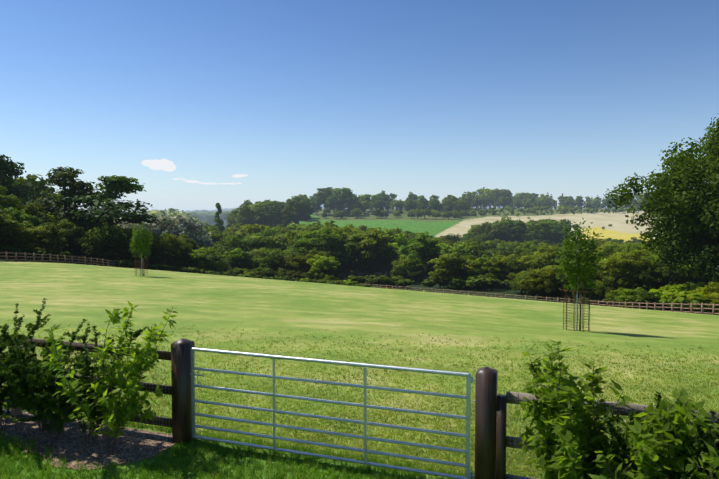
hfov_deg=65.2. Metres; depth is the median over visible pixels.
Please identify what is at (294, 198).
tree
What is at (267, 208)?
tree
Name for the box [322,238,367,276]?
tree
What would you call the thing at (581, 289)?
tree
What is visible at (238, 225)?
tree
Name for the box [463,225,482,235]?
tree
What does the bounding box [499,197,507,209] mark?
tall tree
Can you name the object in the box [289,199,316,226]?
tree
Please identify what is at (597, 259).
tree
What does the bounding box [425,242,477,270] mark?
tree
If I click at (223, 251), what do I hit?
tree
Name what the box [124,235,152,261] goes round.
tree
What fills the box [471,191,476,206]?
tall tree
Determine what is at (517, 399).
fence rails
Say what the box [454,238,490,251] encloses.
tree
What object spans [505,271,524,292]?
tree
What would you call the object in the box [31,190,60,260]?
tree
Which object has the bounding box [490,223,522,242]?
tree
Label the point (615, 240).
tree
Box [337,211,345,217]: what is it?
tree
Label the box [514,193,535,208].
tree
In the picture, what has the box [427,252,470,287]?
tree
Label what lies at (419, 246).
tree
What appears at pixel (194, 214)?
tree
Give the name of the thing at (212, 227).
tree
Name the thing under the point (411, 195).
tree
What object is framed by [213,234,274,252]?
tree
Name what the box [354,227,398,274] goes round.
tree
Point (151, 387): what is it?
fence rails
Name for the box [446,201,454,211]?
tall tree
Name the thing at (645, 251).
tree
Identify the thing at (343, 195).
tree
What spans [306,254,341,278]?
tree
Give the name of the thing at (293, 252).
tree
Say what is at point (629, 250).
tree
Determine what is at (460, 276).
tree
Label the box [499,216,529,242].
tree
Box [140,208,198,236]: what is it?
silver willow tree
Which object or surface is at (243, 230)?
tree
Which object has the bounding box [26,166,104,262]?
pine tree
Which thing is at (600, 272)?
tree
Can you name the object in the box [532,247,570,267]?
tree
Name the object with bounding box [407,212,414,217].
tree
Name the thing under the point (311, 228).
tree
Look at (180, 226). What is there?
silver willow tree
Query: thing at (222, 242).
tree
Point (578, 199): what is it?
tall tree
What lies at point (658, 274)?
tree
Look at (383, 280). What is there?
bush
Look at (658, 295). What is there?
bush
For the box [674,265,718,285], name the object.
tree
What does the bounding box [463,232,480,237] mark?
tree
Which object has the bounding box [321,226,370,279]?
tree
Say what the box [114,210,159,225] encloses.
silver willow tree
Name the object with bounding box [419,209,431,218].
tree
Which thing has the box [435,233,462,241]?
tree
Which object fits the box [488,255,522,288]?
tree
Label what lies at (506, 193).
tall tree
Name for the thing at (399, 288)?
paddock fence
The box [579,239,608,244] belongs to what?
tree
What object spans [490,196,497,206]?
tall tree
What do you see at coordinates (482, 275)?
tree
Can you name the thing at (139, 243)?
young tree
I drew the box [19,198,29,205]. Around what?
tree
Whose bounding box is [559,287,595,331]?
tree guard
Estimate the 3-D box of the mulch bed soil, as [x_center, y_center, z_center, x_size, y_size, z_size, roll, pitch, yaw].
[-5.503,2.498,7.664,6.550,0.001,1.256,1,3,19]
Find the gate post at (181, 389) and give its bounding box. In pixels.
[171,338,195,444]
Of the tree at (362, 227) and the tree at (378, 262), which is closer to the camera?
the tree at (378, 262)
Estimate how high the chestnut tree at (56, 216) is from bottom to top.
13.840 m
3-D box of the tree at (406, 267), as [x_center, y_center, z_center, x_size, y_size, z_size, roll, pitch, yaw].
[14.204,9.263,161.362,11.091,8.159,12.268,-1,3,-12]
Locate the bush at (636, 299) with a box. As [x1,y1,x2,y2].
[622,295,650,309]
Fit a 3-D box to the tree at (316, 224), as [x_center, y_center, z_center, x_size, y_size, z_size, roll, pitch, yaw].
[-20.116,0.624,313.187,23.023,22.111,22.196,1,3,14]
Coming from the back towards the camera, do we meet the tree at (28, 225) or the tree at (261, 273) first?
the tree at (261, 273)
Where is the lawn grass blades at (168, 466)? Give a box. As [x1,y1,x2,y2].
[0,403,510,478]
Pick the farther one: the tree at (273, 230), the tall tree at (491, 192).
the tall tree at (491, 192)
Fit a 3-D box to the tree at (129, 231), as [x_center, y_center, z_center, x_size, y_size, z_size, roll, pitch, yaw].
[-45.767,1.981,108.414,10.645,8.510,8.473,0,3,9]
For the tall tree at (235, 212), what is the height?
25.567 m
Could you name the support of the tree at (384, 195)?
on the terrain ground
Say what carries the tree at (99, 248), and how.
on the terrain ground
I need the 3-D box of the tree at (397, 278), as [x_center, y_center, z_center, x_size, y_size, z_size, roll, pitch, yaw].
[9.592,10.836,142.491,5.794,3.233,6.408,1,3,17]
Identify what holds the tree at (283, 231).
on the terrain ground
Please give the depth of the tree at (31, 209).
106.17 m
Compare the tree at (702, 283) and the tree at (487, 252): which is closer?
the tree at (702, 283)
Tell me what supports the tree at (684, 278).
on the terrain ground
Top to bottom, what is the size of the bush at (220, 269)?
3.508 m
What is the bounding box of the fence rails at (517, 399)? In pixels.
[506,391,718,478]
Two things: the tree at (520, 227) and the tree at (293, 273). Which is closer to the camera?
the tree at (293, 273)
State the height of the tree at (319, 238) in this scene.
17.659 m
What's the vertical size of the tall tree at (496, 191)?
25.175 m
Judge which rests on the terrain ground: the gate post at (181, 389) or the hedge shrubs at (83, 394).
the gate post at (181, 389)
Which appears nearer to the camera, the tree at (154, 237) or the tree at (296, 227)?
the tree at (154, 237)
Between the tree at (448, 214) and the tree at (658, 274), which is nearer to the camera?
the tree at (658, 274)
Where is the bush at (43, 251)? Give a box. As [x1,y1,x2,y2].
[32,247,53,261]
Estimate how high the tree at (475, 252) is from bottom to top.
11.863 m
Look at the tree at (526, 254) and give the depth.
158.89 m
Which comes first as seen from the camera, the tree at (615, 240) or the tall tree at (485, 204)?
the tree at (615, 240)
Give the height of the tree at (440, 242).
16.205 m
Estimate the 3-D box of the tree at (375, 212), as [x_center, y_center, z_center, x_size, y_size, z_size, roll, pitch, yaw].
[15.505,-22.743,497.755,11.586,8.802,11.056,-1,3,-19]
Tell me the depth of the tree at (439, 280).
140.51 m
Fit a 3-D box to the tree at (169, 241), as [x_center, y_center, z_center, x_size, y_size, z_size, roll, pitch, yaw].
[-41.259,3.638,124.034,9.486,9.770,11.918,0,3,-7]
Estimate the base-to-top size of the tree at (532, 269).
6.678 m
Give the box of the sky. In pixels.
[0,0,718,210]
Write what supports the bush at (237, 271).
on the terrain ground
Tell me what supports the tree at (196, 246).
on the terrain ground
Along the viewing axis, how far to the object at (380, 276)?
140.12 m
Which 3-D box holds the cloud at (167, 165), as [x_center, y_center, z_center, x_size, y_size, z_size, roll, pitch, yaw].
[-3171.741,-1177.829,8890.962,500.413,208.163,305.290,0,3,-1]
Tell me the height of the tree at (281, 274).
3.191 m
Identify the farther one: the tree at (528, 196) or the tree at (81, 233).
the tree at (528, 196)
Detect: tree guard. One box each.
[134,256,148,275]
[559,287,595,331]
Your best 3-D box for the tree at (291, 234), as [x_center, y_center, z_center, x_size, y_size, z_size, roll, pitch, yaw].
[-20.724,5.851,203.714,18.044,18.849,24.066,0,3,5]
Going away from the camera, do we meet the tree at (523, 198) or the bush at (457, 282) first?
the bush at (457, 282)
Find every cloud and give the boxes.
[141,159,175,171]
[183,180,199,182]
[199,182,219,184]
[232,174,247,177]
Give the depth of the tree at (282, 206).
421.46 m
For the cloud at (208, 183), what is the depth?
8873.82 m
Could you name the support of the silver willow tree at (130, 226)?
on the terrain ground
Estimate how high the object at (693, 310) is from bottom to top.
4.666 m
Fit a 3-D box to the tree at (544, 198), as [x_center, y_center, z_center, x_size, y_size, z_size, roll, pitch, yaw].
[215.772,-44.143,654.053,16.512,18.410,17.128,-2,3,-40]
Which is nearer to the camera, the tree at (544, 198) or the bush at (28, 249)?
the bush at (28, 249)
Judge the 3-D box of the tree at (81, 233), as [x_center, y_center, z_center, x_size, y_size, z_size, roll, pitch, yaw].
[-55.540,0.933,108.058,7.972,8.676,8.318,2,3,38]
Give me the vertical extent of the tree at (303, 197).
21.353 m
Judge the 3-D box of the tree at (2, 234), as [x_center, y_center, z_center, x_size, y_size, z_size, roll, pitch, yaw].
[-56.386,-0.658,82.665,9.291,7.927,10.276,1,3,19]
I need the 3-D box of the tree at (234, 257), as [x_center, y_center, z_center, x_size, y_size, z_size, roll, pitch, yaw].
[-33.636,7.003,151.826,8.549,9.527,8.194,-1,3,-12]
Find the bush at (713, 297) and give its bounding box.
[701,289,718,311]
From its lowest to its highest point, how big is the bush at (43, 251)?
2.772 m
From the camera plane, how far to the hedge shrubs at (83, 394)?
6.86 m
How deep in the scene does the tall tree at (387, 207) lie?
557.52 m
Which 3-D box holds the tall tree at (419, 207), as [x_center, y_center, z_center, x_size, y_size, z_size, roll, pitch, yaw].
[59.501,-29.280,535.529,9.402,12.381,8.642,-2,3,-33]
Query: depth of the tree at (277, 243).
186.54 m
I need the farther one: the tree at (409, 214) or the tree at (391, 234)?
the tree at (409, 214)
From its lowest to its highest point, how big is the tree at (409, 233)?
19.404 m
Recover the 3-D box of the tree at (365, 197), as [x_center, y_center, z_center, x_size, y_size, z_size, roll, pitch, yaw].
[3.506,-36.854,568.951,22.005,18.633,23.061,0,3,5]
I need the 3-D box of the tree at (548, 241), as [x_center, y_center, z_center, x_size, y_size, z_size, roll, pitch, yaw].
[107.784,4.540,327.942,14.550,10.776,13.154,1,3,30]
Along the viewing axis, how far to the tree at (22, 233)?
85.45 m
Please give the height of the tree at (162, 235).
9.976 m
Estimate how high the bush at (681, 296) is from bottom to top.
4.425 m
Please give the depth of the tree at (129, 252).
110.46 m
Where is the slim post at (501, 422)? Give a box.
[496,394,506,478]
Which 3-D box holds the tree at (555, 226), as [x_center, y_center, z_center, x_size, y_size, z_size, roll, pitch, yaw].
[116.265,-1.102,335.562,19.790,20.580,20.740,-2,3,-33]
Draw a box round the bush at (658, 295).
[645,288,669,309]
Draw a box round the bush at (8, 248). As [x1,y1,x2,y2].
[0,245,21,258]
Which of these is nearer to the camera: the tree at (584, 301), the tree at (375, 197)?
the tree at (584, 301)
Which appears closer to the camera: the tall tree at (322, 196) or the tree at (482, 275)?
the tree at (482, 275)
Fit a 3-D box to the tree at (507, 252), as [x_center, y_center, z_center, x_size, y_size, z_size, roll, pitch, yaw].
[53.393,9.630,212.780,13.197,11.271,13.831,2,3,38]
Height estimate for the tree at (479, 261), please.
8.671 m
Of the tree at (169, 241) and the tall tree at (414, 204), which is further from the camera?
the tall tree at (414, 204)
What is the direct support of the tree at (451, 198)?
on the terrain ground
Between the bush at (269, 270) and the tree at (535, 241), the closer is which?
the bush at (269, 270)
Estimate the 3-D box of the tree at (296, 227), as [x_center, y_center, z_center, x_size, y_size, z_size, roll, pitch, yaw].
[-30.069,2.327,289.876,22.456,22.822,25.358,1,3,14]
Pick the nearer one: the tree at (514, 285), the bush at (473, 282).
the tree at (514, 285)
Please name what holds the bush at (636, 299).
on the terrain ground
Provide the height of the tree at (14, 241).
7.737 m
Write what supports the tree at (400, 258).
on the terrain ground
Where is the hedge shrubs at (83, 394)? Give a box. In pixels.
[0,298,178,452]
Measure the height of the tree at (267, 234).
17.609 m
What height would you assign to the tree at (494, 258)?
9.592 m
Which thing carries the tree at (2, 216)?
on the terrain ground
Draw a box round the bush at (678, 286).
[659,284,700,309]
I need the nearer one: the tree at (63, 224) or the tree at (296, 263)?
the tree at (63, 224)
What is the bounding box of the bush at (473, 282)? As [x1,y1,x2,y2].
[466,277,485,290]
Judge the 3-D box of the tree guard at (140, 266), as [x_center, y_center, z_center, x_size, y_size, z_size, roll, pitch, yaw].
[-20.271,2.528,52.151,1.554,1.954,1.554,0,3,-1]
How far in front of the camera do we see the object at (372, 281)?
133.98 m
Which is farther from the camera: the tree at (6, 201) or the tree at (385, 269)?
the tree at (385, 269)
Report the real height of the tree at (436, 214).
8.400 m
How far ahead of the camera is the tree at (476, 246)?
197.56 m
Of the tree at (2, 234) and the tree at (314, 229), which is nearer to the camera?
the tree at (2, 234)
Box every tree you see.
[0,154,38,202]
[0,186,20,209]
[0,205,43,258]
[0,210,15,240]
[0,215,23,248]
[0,219,8,236]
[0,220,32,258]
[10,178,26,193]
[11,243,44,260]
[13,174,78,209]
[14,200,59,258]
[17,221,32,258]
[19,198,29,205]
[19,224,68,261]
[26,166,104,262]
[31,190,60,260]
[31,214,55,259]
[39,219,83,262]
[41,248,62,261]
[48,208,63,262]
[55,175,165,266]
[58,214,102,263]
[63,222,89,263]
[66,226,95,263]
[75,225,126,265]
[80,225,131,266]
[110,228,146,267]
[112,241,151,262]
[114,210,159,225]
[119,213,177,235]
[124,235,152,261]
[129,223,153,274]
[136,232,167,262]
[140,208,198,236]
[143,235,164,264]
[146,215,206,245]
[148,210,215,248]
[151,233,182,262]
[155,234,193,267]
[173,234,195,267]
[179,239,201,267]
[189,212,205,222]
[198,228,234,243]
[201,215,216,224]
[201,225,222,233]
[209,238,234,251]
[213,203,224,231]
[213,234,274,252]
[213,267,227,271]
[216,247,234,267]
[219,212,227,223]
[221,248,250,270]
[222,252,252,270]
[223,227,237,232]
[224,223,242,231]
[226,205,270,225]
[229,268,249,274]
[232,208,246,218]
[235,224,268,239]
[238,200,250,208]
[240,230,282,249]
[246,226,278,235]
[246,235,293,250]
[247,248,277,273]
[249,202,261,216]
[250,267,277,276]
[252,271,265,276]
[253,248,287,276]
[256,200,282,227]
[272,204,295,225]
[273,211,283,226]
[275,227,289,237]
[275,254,311,275]
[275,272,286,276]
[276,230,308,254]
[280,204,298,226]
[281,196,305,222]
[282,248,304,257]
[286,270,303,278]
[287,222,313,230]
[287,228,344,266]
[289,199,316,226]
[290,195,310,203]
[296,226,329,277]
[296,272,316,279]
[301,225,325,230]
[305,249,338,273]
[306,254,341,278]
[312,197,321,214]
[312,221,322,226]
[316,188,332,208]
[319,274,338,280]
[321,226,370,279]
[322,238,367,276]
[324,220,345,231]
[325,195,341,210]
[326,187,359,209]
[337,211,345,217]
[342,225,366,273]
[347,201,365,211]
[351,208,362,217]
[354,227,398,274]
[356,225,366,230]
[356,232,391,275]
[358,194,371,211]
[361,201,369,213]
[369,195,384,209]
[370,200,383,210]
[371,209,383,217]
[377,190,389,210]
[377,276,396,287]
[381,228,407,270]
[381,265,393,274]
[383,228,396,276]
[384,202,390,211]
[388,199,404,210]
[388,232,410,277]
[389,193,396,204]
[389,258,427,279]
[391,276,404,285]
[392,211,400,215]
[394,255,425,277]
[398,231,440,281]
[401,257,434,282]
[404,230,425,237]
[405,192,418,200]
[405,199,412,211]
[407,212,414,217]
[410,201,416,210]
[411,237,455,269]
[413,209,421,218]
[416,195,427,205]
[416,202,426,210]
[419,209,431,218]
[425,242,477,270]
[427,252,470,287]
[429,195,439,203]
[429,199,438,209]
[431,210,439,216]
[433,275,446,287]
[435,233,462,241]
[439,237,459,243]
[439,247,478,268]
[442,196,456,204]
[444,273,465,288]
[445,211,452,218]
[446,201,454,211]
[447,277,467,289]
[452,204,460,210]
[453,241,484,257]
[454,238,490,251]
[455,255,475,275]
[457,201,469,211]
[457,260,489,276]
[461,236,473,240]
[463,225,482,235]
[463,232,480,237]
[464,257,488,275]
[468,274,483,287]
[470,221,515,241]
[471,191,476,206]
[471,197,481,207]
[478,195,485,208]
[478,249,506,256]
[481,241,498,249]
[481,253,521,287]
[483,197,488,208]
[484,188,496,207]
[485,239,500,245]
[487,195,493,208]
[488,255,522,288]
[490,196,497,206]
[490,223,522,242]
[493,196,513,205]
[494,188,502,206]
[496,250,512,256]
[497,241,519,250]
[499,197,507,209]
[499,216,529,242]
[500,190,511,201]
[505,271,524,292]
[510,253,536,269]
[511,273,526,293]
[512,192,524,203]
[512,200,521,206]
[513,243,547,255]
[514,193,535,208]
[514,256,542,273]
[516,239,542,248]
[516,269,563,300]
[517,268,536,293]
[518,221,559,241]
[522,192,534,202]
[528,251,542,269]
[530,246,560,253]
[530,265,586,302]
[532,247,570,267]
[532,267,568,301]
[534,243,554,246]
[536,194,550,203]
[538,239,555,245]
[541,221,570,244]
[543,218,581,238]
[551,218,603,330]
[564,197,572,205]
[567,265,598,301]
[571,254,607,296]
[575,196,583,206]
[575,297,591,304]
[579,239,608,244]
[585,265,614,303]
[591,198,596,208]
[592,251,653,307]
[593,241,631,253]
[596,246,624,258]
[597,242,637,256]
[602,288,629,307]
[603,113,718,278]
[608,248,636,258]
[610,239,623,242]
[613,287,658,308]
[619,249,652,257]
[621,246,642,251]
[628,237,642,243]
[633,248,700,291]
[633,257,683,298]
[639,243,674,253]
[663,283,698,312]
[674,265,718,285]
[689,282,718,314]
[696,282,710,285]
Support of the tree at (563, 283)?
on the terrain ground
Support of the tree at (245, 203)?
on the terrain ground
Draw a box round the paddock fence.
[0,252,718,314]
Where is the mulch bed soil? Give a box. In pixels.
[0,408,175,470]
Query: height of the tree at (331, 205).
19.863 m
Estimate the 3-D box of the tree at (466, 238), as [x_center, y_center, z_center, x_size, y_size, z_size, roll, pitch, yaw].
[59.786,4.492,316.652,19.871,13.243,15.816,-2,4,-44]
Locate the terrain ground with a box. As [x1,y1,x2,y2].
[0,204,718,478]
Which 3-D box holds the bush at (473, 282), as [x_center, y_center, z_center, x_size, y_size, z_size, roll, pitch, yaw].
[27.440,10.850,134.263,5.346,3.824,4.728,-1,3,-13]
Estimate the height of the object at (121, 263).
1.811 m
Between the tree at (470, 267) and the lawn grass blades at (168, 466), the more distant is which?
the tree at (470, 267)
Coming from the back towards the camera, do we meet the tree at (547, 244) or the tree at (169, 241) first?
the tree at (547, 244)
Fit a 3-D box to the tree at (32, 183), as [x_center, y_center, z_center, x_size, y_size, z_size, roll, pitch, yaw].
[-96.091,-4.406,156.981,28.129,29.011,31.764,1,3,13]
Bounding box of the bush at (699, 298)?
[689,292,718,314]
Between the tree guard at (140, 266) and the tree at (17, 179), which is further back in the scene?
the tree at (17, 179)
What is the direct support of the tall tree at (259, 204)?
on the terrain ground
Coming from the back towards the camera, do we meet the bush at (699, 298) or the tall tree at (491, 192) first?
the tall tree at (491, 192)
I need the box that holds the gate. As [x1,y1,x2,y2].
[190,347,497,478]
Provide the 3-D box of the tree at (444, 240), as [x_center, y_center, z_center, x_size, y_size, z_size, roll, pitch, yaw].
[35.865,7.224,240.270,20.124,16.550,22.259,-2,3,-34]
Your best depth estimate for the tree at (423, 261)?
170.60 m
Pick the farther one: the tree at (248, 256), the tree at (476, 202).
the tree at (476, 202)
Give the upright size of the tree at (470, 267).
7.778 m
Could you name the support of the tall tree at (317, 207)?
on the terrain ground
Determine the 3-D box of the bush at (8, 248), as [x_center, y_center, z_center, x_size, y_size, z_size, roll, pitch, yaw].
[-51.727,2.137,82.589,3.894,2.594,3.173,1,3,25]
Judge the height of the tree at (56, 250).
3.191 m
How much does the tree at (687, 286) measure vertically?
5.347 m
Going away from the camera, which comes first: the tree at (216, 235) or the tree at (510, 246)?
the tree at (216, 235)
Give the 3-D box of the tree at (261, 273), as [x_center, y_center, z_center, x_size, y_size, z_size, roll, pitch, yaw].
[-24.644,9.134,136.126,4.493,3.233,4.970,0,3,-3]
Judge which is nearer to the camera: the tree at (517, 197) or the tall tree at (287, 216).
the tall tree at (287, 216)
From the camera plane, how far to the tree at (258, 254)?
155.74 m
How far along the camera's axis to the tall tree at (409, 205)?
530.23 m
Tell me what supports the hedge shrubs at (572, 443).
on the terrain ground
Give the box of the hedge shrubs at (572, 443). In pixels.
[511,339,718,478]
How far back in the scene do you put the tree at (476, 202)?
602.95 m
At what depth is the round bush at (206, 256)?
125.19 m
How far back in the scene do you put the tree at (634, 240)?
331.87 m
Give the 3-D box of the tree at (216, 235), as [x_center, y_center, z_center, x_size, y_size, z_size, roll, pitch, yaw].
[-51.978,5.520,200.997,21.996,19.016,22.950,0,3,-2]
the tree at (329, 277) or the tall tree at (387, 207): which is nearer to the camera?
the tree at (329, 277)
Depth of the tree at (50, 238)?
88.66 m
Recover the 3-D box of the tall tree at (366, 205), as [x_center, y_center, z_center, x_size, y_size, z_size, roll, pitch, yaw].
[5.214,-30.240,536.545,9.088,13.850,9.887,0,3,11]
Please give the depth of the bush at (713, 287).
66.36 m
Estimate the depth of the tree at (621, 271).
94.51 m
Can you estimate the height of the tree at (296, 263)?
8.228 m
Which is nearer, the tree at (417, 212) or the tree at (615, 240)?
the tree at (615, 240)
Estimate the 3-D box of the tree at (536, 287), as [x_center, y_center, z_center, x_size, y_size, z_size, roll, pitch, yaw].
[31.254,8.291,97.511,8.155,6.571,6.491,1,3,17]
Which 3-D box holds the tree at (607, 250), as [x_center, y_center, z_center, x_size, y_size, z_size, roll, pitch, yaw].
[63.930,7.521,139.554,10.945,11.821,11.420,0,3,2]
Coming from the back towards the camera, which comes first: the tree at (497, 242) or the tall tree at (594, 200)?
the tall tree at (594, 200)
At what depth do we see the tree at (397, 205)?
554.06 m
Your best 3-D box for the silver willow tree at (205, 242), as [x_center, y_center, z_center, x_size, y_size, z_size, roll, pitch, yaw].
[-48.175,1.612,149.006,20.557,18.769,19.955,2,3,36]
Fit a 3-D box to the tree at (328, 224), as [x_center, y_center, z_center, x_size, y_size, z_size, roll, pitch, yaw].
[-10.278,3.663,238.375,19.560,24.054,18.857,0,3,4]
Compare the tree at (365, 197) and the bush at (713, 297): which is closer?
the bush at (713, 297)
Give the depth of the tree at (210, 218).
988.25 m
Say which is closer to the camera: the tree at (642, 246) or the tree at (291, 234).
the tree at (642, 246)
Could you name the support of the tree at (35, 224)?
on the terrain ground
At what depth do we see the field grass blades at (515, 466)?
9.31 m
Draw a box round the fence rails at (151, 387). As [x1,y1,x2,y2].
[0,338,171,437]
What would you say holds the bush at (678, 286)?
on the terrain ground
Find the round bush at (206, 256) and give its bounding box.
[178,247,229,272]
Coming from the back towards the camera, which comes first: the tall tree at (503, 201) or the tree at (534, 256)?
the tall tree at (503, 201)
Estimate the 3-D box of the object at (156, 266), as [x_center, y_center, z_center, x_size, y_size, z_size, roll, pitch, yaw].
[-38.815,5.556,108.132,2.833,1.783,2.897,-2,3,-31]
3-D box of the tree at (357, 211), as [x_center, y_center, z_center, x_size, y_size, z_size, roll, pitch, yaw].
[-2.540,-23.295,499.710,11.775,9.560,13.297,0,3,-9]
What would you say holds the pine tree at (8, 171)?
on the terrain ground
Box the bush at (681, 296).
[661,289,694,311]
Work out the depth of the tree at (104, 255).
103.56 m
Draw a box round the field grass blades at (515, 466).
[0,319,718,478]
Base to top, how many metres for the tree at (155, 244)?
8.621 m
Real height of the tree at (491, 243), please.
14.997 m
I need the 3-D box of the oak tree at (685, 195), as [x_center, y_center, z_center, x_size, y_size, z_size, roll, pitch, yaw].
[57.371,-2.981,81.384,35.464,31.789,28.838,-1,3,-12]
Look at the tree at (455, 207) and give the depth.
532.06 m
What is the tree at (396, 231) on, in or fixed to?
on the terrain ground
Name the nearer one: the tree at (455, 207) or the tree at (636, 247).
the tree at (636, 247)
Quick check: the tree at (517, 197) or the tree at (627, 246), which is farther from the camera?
the tree at (517, 197)
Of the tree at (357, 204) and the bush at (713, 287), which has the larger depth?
the tree at (357, 204)
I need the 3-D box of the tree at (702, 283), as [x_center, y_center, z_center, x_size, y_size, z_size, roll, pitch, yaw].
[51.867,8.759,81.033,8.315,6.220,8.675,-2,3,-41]
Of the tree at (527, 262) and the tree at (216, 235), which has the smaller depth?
the tree at (527, 262)
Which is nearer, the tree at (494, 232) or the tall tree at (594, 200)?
the tree at (494, 232)
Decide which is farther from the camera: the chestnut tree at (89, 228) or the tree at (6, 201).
the chestnut tree at (89, 228)
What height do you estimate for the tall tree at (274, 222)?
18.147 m
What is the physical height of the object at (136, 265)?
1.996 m
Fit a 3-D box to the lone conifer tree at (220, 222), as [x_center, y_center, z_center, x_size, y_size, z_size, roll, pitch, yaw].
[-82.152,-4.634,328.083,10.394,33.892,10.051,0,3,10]
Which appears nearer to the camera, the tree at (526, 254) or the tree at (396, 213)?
the tree at (526, 254)
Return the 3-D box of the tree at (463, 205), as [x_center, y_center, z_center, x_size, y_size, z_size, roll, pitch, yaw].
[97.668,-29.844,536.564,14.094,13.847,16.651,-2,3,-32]
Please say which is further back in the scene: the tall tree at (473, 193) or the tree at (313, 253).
the tall tree at (473, 193)
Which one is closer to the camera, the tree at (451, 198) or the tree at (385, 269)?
the tree at (385, 269)
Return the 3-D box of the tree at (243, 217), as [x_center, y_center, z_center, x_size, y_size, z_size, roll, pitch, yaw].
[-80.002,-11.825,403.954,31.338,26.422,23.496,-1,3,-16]
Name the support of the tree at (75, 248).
on the terrain ground
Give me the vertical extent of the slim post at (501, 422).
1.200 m
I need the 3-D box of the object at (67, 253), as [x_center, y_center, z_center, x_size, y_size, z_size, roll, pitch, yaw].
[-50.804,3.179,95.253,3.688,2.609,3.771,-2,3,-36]
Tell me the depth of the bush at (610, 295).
85.72 m
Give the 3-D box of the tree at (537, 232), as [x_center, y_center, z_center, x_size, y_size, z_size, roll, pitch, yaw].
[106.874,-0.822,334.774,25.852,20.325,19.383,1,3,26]
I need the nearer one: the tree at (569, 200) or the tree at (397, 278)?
the tree at (397, 278)
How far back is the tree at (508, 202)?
638.99 m
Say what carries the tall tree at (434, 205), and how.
on the terrain ground
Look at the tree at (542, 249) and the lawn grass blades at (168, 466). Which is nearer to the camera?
the lawn grass blades at (168, 466)
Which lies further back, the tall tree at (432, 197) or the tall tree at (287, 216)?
the tall tree at (432, 197)
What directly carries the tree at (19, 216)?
on the terrain ground
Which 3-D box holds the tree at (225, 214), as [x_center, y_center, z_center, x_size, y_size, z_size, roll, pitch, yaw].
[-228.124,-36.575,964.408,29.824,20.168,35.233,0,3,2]
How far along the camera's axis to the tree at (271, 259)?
145.45 m
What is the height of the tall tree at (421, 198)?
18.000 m
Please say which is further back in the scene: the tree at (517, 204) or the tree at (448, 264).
the tree at (517, 204)
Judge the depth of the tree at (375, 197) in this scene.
552.00 m
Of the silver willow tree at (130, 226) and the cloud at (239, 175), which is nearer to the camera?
the silver willow tree at (130, 226)
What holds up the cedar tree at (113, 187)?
on the terrain ground
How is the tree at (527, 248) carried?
on the terrain ground
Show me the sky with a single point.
(427, 98)
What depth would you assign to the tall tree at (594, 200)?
662.62 m
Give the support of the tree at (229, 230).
on the terrain ground
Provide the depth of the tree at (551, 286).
95.04 m

